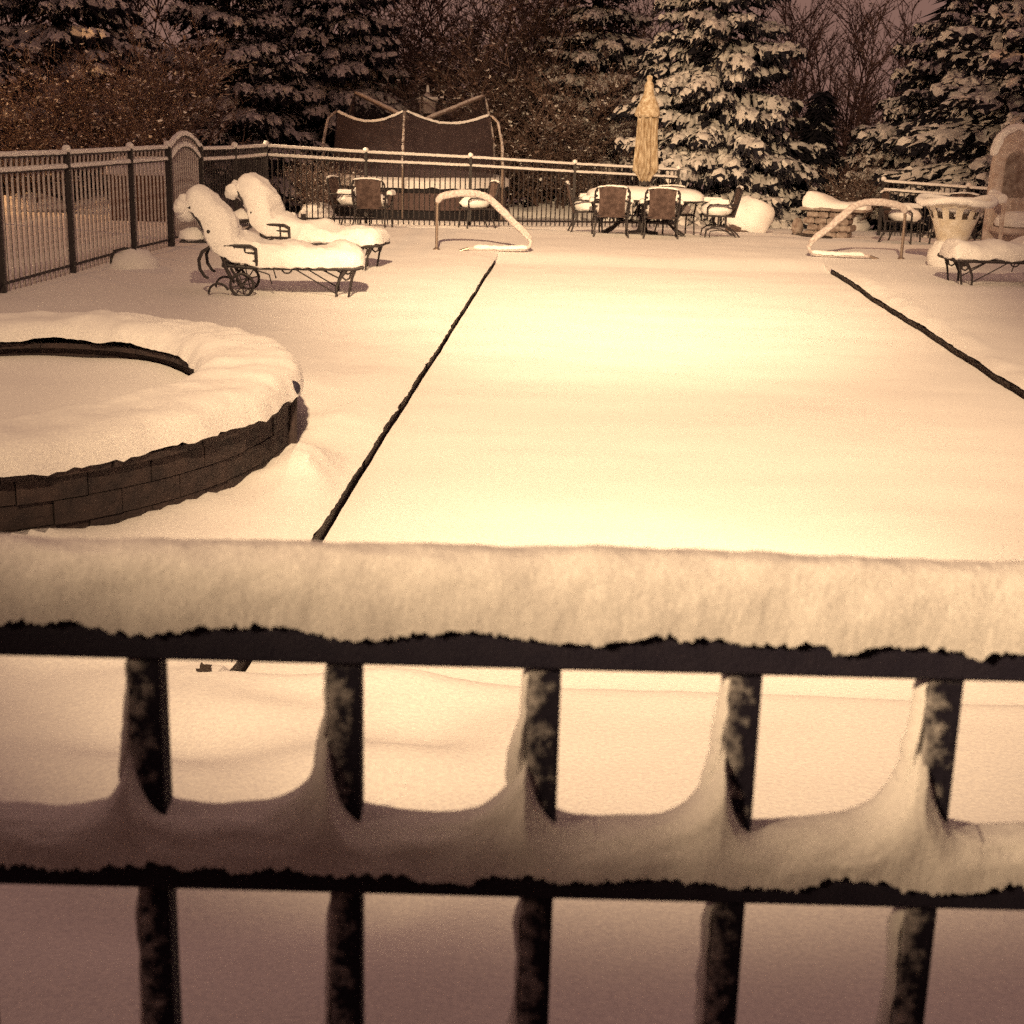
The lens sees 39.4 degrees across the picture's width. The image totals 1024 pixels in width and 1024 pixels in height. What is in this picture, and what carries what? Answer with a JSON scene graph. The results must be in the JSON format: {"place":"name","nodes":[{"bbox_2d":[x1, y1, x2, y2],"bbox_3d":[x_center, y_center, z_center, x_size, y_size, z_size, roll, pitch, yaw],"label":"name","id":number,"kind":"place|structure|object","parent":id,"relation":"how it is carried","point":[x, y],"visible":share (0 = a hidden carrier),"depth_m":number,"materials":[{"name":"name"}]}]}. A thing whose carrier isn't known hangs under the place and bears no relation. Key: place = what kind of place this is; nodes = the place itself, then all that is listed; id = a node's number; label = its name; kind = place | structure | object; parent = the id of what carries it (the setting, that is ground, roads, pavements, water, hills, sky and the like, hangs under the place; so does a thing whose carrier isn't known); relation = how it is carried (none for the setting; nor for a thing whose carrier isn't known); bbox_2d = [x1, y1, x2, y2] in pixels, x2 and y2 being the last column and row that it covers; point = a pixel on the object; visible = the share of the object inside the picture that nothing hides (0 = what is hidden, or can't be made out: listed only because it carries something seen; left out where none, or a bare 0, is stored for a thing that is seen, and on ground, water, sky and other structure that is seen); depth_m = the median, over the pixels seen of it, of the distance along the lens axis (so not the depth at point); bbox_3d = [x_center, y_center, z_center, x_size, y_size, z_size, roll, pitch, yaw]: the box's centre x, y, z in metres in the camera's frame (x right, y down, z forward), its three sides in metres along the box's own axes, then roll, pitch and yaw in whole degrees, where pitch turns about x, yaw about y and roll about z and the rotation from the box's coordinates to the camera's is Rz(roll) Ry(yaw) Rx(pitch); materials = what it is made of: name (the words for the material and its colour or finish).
{"place":"outdoors","nodes":[
{"label":"outdoors","id":0,"kind":"place"},
{"bbox_2d":[106,156,178,221],"bbox_3d":[-6.848,-6.025,26.712,1.441,1.201,0.970,-2,16,-12],"label":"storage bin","id":1,"kind":"object","parent":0,"point":[141,191],"visible":0.14,"depth_m":26.32,"materials":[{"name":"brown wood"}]},
{"bbox_2d":[0,0,984,273],"label":"sky","id":2,"kind":"structure","parent":0,"point":[925,6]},
{"bbox_2d":[0,176,1023,1023],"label":"snow ground","id":3,"kind":"structure","parent":0,"point":[362,354],"depth_m":4.75,"materials":[{"name":"white snow"}]},
{"bbox_2d":[0,1,50,192],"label":"spruce tree","id":4,"kind":"object","parent":3,"relation":"on","point":[4,74],"visible":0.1,"depth_m":33.60,"materials":[{"name":"green plant"}]},
{"bbox_2d":[0,46,102,211],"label":"snowy shrub","id":5,"kind":"object","parent":3,"relation":"on","point":[30,145],"visible":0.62,"depth_m":31.15,"materials":[{"name":"brown plant"}]},
{"bbox_2d":[0,141,170,292],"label":"picket fence","id":6,"kind":"object","parent":3,"relation":"on","point":[67,166],"visible":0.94,"depth_m":17.87,"materials":[{"name":"black metal"}]},
{"bbox_2d":[165,131,203,246],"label":"arched gate","id":7,"kind":"structure","parent":6,"relation":"attached to","point":[190,147],"depth_m":21.87,"materials":[{"name":"black metal"}]},
{"bbox_2d":[0,0,208,201],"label":"spruce tree","id":8,"kind":"object","parent":3,"relation":"on","point":[111,17],"visible":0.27,"depth_m":34.67,"materials":[{"name":"green plant"}]},
{"bbox_2d":[0,0,211,142],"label":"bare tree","id":9,"kind":"object","parent":3,"relation":"on","point":[136,6],"visible":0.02,"depth_m":41.19,"materials":[{"name":"brown plant"}]},
{"bbox_2d":[0,13,256,214],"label":"snowy shrub","id":10,"kind":"object","parent":3,"relation":"on","point":[138,134],"visible":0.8,"depth_m":31.28,"materials":[{"name":"brown plant"}]},
{"bbox_2d":[0,1,260,180],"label":"snowy shrub","id":11,"kind":"object","parent":3,"relation":"on","point":[209,103],"visible":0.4,"depth_m":32.95,"materials":[{"name":"brown plant"}]},
{"bbox_2d":[109,247,158,269],"bbox_3d":[-4.922,-3.291,18.622,0.640,0.322,0.549,-1,16,-8],"label":"snow mound","id":12,"kind":"object","parent":3,"relation":"on","point":[126,258],"visible":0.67,"depth_m":18.46,"materials":[{"name":"white snow"}]},
{"bbox_2d":[0,310,303,534],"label":"raised spa","id":13,"kind":"object","parent":3,"relation":"on","point":[106,419],"visible":0.98,"depth_m":7.94,"materials":[{"name":"stone"}]},
{"bbox_2d":[196,662,211,671],"bbox_3d":[-1.148,0.603,5.337,0.068,0.091,0.070,2,16,0],"label":"pebble","id":14,"kind":"object","parent":3,"relation":"on","point":[205,668],"visible":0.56,"depth_m":5.32,"materials":[{"name":"stone"}]},
{"bbox_2d":[132,0,319,133],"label":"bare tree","id":15,"kind":"object","parent":3,"relation":"on","point":[247,35],"visible":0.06,"depth_m":44.88,"materials":[{"name":"brown plant"}]},
{"bbox_2d":[151,0,332,212],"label":"spruce tree","id":16,"kind":"object","parent":3,"relation":"on","point":[272,63],"visible":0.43,"depth_m":37.91,"materials":[{"name":"green plant"}]},
{"bbox_2d":[173,184,364,296],"bbox_3d":[-2.755,-3.096,16.326,2.144,1.223,0.856,0,16,-5],"label":"sun lounger","id":17,"kind":"object","parent":3,"relation":"on","point":[232,245],"visible":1,"depth_m":16.03,"materials":[{"name":"black metal"}]},
{"bbox_2d":[300,209,306,218],"bbox_3d":[-3.907,-5.530,26.826,0.120,0.280,0.115,2,16,0],"label":"stake light","id":18,"kind":"object","parent":3,"relation":"on","point":[303,212],"visible":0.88,"depth_m":26.78,"materials":[{"name":"black metal"}]},
{"bbox_2d":[225,173,389,270],"bbox_3d":[-2.765,-3.907,19.243,2.166,1.221,0.856,4,16,9],"label":"sun lounger","id":19,"kind":"object","parent":3,"relation":"on","point":[263,211],"visible":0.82,"depth_m":18.93,"materials":[{"name":"black metal"}]},
{"bbox_2d":[275,150,377,219],"bbox_3d":[-4.136,-7.383,32.194,2.180,1.604,2.057,4,16,10],"label":"snowy shrub","id":20,"kind":"object","parent":3,"relation":"on","point":[303,166],"visible":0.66,"depth_m":32.11,"materials":[{"name":"plant"}]},
{"bbox_2d":[243,0,425,196],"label":"spruce tree","id":21,"kind":"object","parent":3,"relation":"on","point":[359,53],"visible":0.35,"depth_m":40.43,"materials":[{"name":"green plant"}]},
{"bbox_2d":[326,175,370,224],"bbox_3d":[-3.084,-5.874,27.039,0.742,0.949,0.793,6,16,14],"label":"patio chair","id":22,"kind":"object","parent":3,"relation":"on","point":[340,196],"visible":0.8,"depth_m":26.84,"materials":[{"name":"brown fabric"}]},
{"bbox_2d":[229,260,494,671],"bbox_3d":[-0.774,-1.525,13.462,0.190,0.225,16.542,2,16,2],"label":"pool coping","id":23,"kind":"object","parent":3,"relation":"on","point":[321,533],"visible":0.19,"depth_m":9.40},
{"bbox_2d":[146,0,579,119],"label":"snowy shrub","id":24,"kind":"object","parent":3,"relation":"on","point":[420,39],"visible":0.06,"depth_m":45.98,"materials":[{"name":"brown plant"}]},
{"bbox_2d":[351,177,395,227],"bbox_3d":[-2.574,-5.686,26.335,0.793,0.944,0.726,4,16,8],"label":"patio chair","id":25,"kind":"object","parent":3,"relation":"on","point":[367,192],"visible":0.98,"depth_m":26.04,"materials":[{"name":"brown fabric"}]},
{"bbox_2d":[321,91,508,219],"bbox_3d":[-2.480,-9.190,36.895,4.900,3.147,5.068,2,16,0],"label":"trampoline","id":26,"kind":"object","parent":3,"relation":"on","point":[404,131],"visible":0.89,"depth_m":35.18,"materials":[{"name":"black fabric"}]},
{"bbox_2d":[312,16,553,151],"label":"snowy shrub","id":27,"kind":"object","parent":3,"relation":"on","point":[415,87],"visible":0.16,"depth_m":41.01,"materials":[{"name":"brown plant"}]},
{"bbox_2d":[200,141,680,227],"bbox_3d":[-1.509,-6.426,28.794,2.558,1.996,13.885,14,20,38],"label":"picket fence","id":28,"kind":"object","parent":3,"relation":"on","point":[236,169],"visible":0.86,"depth_m":28.95,"materials":[{"name":"black metal"}]},
{"bbox_2d":[296,0,659,201],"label":"snowy shrub","id":29,"kind":"object","parent":3,"relation":"on","point":[499,17],"visible":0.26,"depth_m":42.58,"materials":[{"name":"brown plant"}]},
{"bbox_2d":[457,180,499,228],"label":"patio chair","id":30,"kind":"object","parent":3,"relation":"on","point":[468,203],"visible":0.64,"depth_m":27.43,"materials":[{"name":"black metal"}]},
{"bbox_2d":[368,2,594,217],"bbox_3d":[-1.109,-11.484,41.217,6.723,5.852,7.719,2,16,0],"label":"snowy shrub","id":31,"kind":"object","parent":3,"relation":"on","point":[506,110],"visible":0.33,"depth_m":39.87,"materials":[{"name":"brown plant"}]},
{"bbox_2d":[43,62,921,198],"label":"woodland","id":32,"kind":"object","parent":3,"relation":"on","point":[705,109],"visible":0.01,"depth_m":51.65,"materials":[{"name":"plant"}]},
{"bbox_2d":[433,189,532,250],"bbox_3d":[-0.441,-4.449,21.991,1.546,0.992,0.136,1,16,-2],"label":"pool handrail","id":33,"kind":"object","parent":3,"relation":"on","point":[497,206],"visible":1,"depth_m":21.94,"materials":[{"name":"silver metal"}]},
{"bbox_2d":[379,0,689,204],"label":"snowy shrub","id":34,"kind":"object","parent":3,"relation":"on","point":[538,68],"visible":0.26,"depth_m":41.45,"materials":[{"name":"brown plant"}]},
{"bbox_2d":[427,37,642,219],"bbox_3d":[0.776,-10.899,40.541,6.419,5.152,6.416,1,16,-2],"label":"snowy shrub","id":35,"kind":"object","parent":3,"relation":"on","point":[526,151],"visible":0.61,"depth_m":39.87,"materials":[{"name":"brown plant"}]},
{"bbox_2d":[404,0,759,165],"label":"snowy shrub","id":36,"kind":"object","parent":3,"relation":"on","point":[649,35],"visible":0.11,"depth_m":44.42,"materials":[{"name":"brown plant"}]},
{"bbox_2d":[507,0,660,218],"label":"spruce tree","id":37,"kind":"object","parent":3,"relation":"on","point":[617,45],"visible":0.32,"depth_m":41.59,"materials":[{"name":"green plant"}]},
{"bbox_2d":[566,180,602,232],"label":"patio chair","id":38,"kind":"object","parent":3,"relation":"on","point":[582,204],"visible":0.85,"depth_m":26.22,"materials":[{"name":"black metal"}]},
{"bbox_2d":[512,89,659,220],"bbox_3d":[2.826,-10.143,40.472,4.619,3.710,4.622,9,17,27],"label":"snowy shrub","id":39,"kind":"object","parent":3,"relation":"on","point":[634,130],"visible":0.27,"depth_m":39.91,"materials":[{"name":"brown plant"}]},
{"bbox_2d":[589,185,632,237],"bbox_3d":[1.762,-5.355,25.466,0.793,0.946,0.742,2,16,0],"label":"patio chair","id":40,"kind":"object","parent":3,"relation":"on","point":[611,203],"visible":1,"depth_m":25.16,"materials":[{"name":"brown fabric"}]},
{"bbox_2d":[246,263,1023,704],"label":"pool cover","id":41,"kind":"object","parent":3,"relation":"on","point":[692,409],"visible":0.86,"depth_m":10.00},
{"bbox_2d":[628,75,659,234],"bbox_3d":[2.452,-6.523,26.193,0.600,2.840,0.600,-2,16,-12],"label":"patio umbrella","id":42,"kind":"object","parent":3,"relation":"on","point":[645,161],"visible":0.98,"depth_m":25.99,"materials":[{"name":"beige fabric"}]},
{"bbox_2d":[587,186,703,236],"bbox_3d":[2.448,-5.556,26.464,2.173,0.918,1.164,2,16,3],"label":"patio table","id":43,"kind":"object","parent":3,"relation":"on","point":[687,195],"visible":0.54,"depth_m":25.98,"materials":[{"name":"black metal"}]},
{"bbox_2d":[639,187,682,238],"bbox_3d":[2.661,-5.343,25.562,0.793,0.945,0.730,2,16,2],"label":"patio chair","id":44,"kind":"object","parent":3,"relation":"on","point":[661,205],"visible":0.99,"depth_m":25.26,"materials":[{"name":"brown fabric"}]},
{"bbox_2d":[654,184,697,234],"bbox_3d":[3.096,-5.732,27.210,0.793,0.948,0.726,-1,16,-10],"label":"patio chair","id":45,"kind":"object","parent":3,"relation":"on","point":[686,210],"visible":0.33,"depth_m":27.03,"materials":[{"name":"black metal"}]},
{"bbox_2d":[592,0,836,228],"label":"spruce tree","id":46,"kind":"object","parent":3,"relation":"on","point":[734,137],"visible":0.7,"depth_m":35.89,"materials":[{"name":"green plant"}]},
{"bbox_2d":[699,185,743,237],"bbox_3d":[3.787,-5.457,25.962,0.727,0.932,0.793,1,16,-2],"label":"patio chair","id":47,"kind":"object","parent":3,"relation":"on","point":[719,207],"visible":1,"depth_m":25.78,"materials":[{"name":"black metal"}]},
{"bbox_2d":[724,195,774,232],"bbox_3d":[4.968,-6.135,29.957,1.023,0.955,0.995,2,16,0],"label":"boulder","id":48,"kind":"object","parent":3,"relation":"on","point":[755,215],"visible":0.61,"depth_m":29.59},
{"bbox_2d":[673,0,851,177],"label":"bare tree","id":49,"kind":"object","parent":3,"relation":"on","point":[789,8],"visible":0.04,"depth_m":50.46,"materials":[{"name":"brown plant"}]},
{"bbox_2d":[792,233,832,238],"bbox_3d":[5.777,-5.340,27.637,0.076,0.160,2.418,0,16,-6],"label":"border edging","id":50,"kind":"object","parent":3,"relation":"on","point":[810,235],"visible":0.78,"depth_m":27.71,"materials":[{"name":"stone"}]},
{"bbox_2d":[784,88,846,216],"bbox_3d":[7.972,-9.000,37.281,2.088,3.958,2.064,2,16,0],"label":"spruce tree","id":51,"kind":"object","parent":3,"relation":"on","point":[821,112],"visible":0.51,"depth_m":36.81,"materials":[{"name":"green plant"}]},
{"bbox_2d":[791,191,872,237],"bbox_3d":[6.320,-5.880,28.317,1.504,0.887,0.709,8,17,23],"label":"stone counter","id":52,"kind":"object","parent":3,"relation":"on","point":[824,209],"visible":0.77,"depth_m":28.11,"materials":[{"name":"brown stone"}]},
{"bbox_2d":[756,0,928,187],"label":"bare tree","id":53,"kind":"object","parent":3,"relation":"on","point":[815,45],"visible":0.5,"depth_m":47.72,"materials":[{"name":"brown plant"}]},
{"bbox_2d":[797,143,896,230],"bbox_3d":[8.449,-7.979,35.089,2.859,2.168,2.490,-7,18,-29],"label":"snowy shrub","id":54,"kind":"object","parent":3,"relation":"on","point":[860,222],"visible":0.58,"depth_m":35.08,"materials":[{"name":"brown plant"}]},
{"bbox_2d":[807,198,907,258],"bbox_3d":[5.404,-4.408,22.371,1.546,0.992,0.136,2,16,2],"label":"pool handrail","id":55,"kind":"object","parent":3,"relation":"on","point":[840,217],"visible":1,"depth_m":22.33,"materials":[{"name":"silver metal"}]},
{"bbox_2d":[799,0,983,168],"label":"bare tree","id":56,"kind":"object","parent":3,"relation":"on","point":[903,15],"visible":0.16,"depth_m":50.67,"materials":[{"name":"brown plant"}]},
{"bbox_2d":[878,189,923,244],"bbox_3d":[6.970,-5.293,25.682,0.730,0.950,0.793,10,18,29],"label":"patio chair","id":57,"kind":"object","parent":3,"relation":"on","point":[894,215],"visible":0.74,"depth_m":25.53,"materials":[{"name":"black metal"}]},
{"bbox_2d":[832,0,998,231],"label":"spruce tree","id":58,"kind":"object","parent":3,"relation":"on","point":[916,76],"visible":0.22,"depth_m":35.37,"materials":[{"name":"green plant"}]},
{"bbox_2d":[831,270,1023,398],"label":"pool coping","id":59,"kind":"object","parent":3,"relation":"on","point":[998,379],"visible":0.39,"depth_m":14.65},
{"bbox_2d":[877,176,986,239],"bbox_3d":[9.214,-5.903,28.476,4.386,1.312,0.159,16,21,42],"label":"picket fence","id":60,"kind":"object","parent":3,"relation":"on","point":[968,187],"visible":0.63,"depth_m":29.28,"materials":[{"name":"black metal"}]},
{"bbox_2d":[866,0,1023,238],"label":"spruce tree","id":61,"kind":"object","parent":3,"relation":"on","point":[971,118],"visible":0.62,"depth_m":30.59,"materials":[{"name":"green plant"}]},
{"bbox_2d":[928,192,980,243],"bbox_3d":[7.905,-5.213,25.500,0.793,0.946,0.726,14,20,38],"label":"patio chair","id":62,"kind":"object","parent":3,"relation":"on","point":[966,194],"visible":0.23,"depth_m":25.55,"materials":[{"name":"black metal"}]},
{"bbox_2d":[915,193,998,266],"bbox_3d":[6.663,-4.245,21.604,1.197,1.063,1.197,2,16,0],"label":"urn planter","id":63,"kind":"object","parent":3,"relation":"on","point":[947,225],"visible":0.78,"depth_m":21.34,"materials":[{"name":"stone"}]},
{"bbox_2d":[937,236,1023,285],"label":"sun lounger","id":64,"kind":"object","parent":3,"relation":"on","point":[957,252],"visible":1,"depth_m":19.03,"materials":[{"name":"black metal"}]},
{"bbox_2d":[981,123,1023,239],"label":"hooded chair","id":65,"kind":"object","parent":3,"relation":"on","point":[1004,218],"visible":0.93,"depth_m":23.24,"materials":[{"name":"wicker"}]},
{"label":"terrace","id":66,"kind":"structure","parent":3,"relation":"on","visible":0},
{"bbox_2d":[0,536,1023,1023],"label":"metal railing","id":67,"kind":"object","parent":66,"relation":"on","point":[908,850],"visible":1,"depth_m":0.84,"materials":[{"name":"black paint"}]}
]}

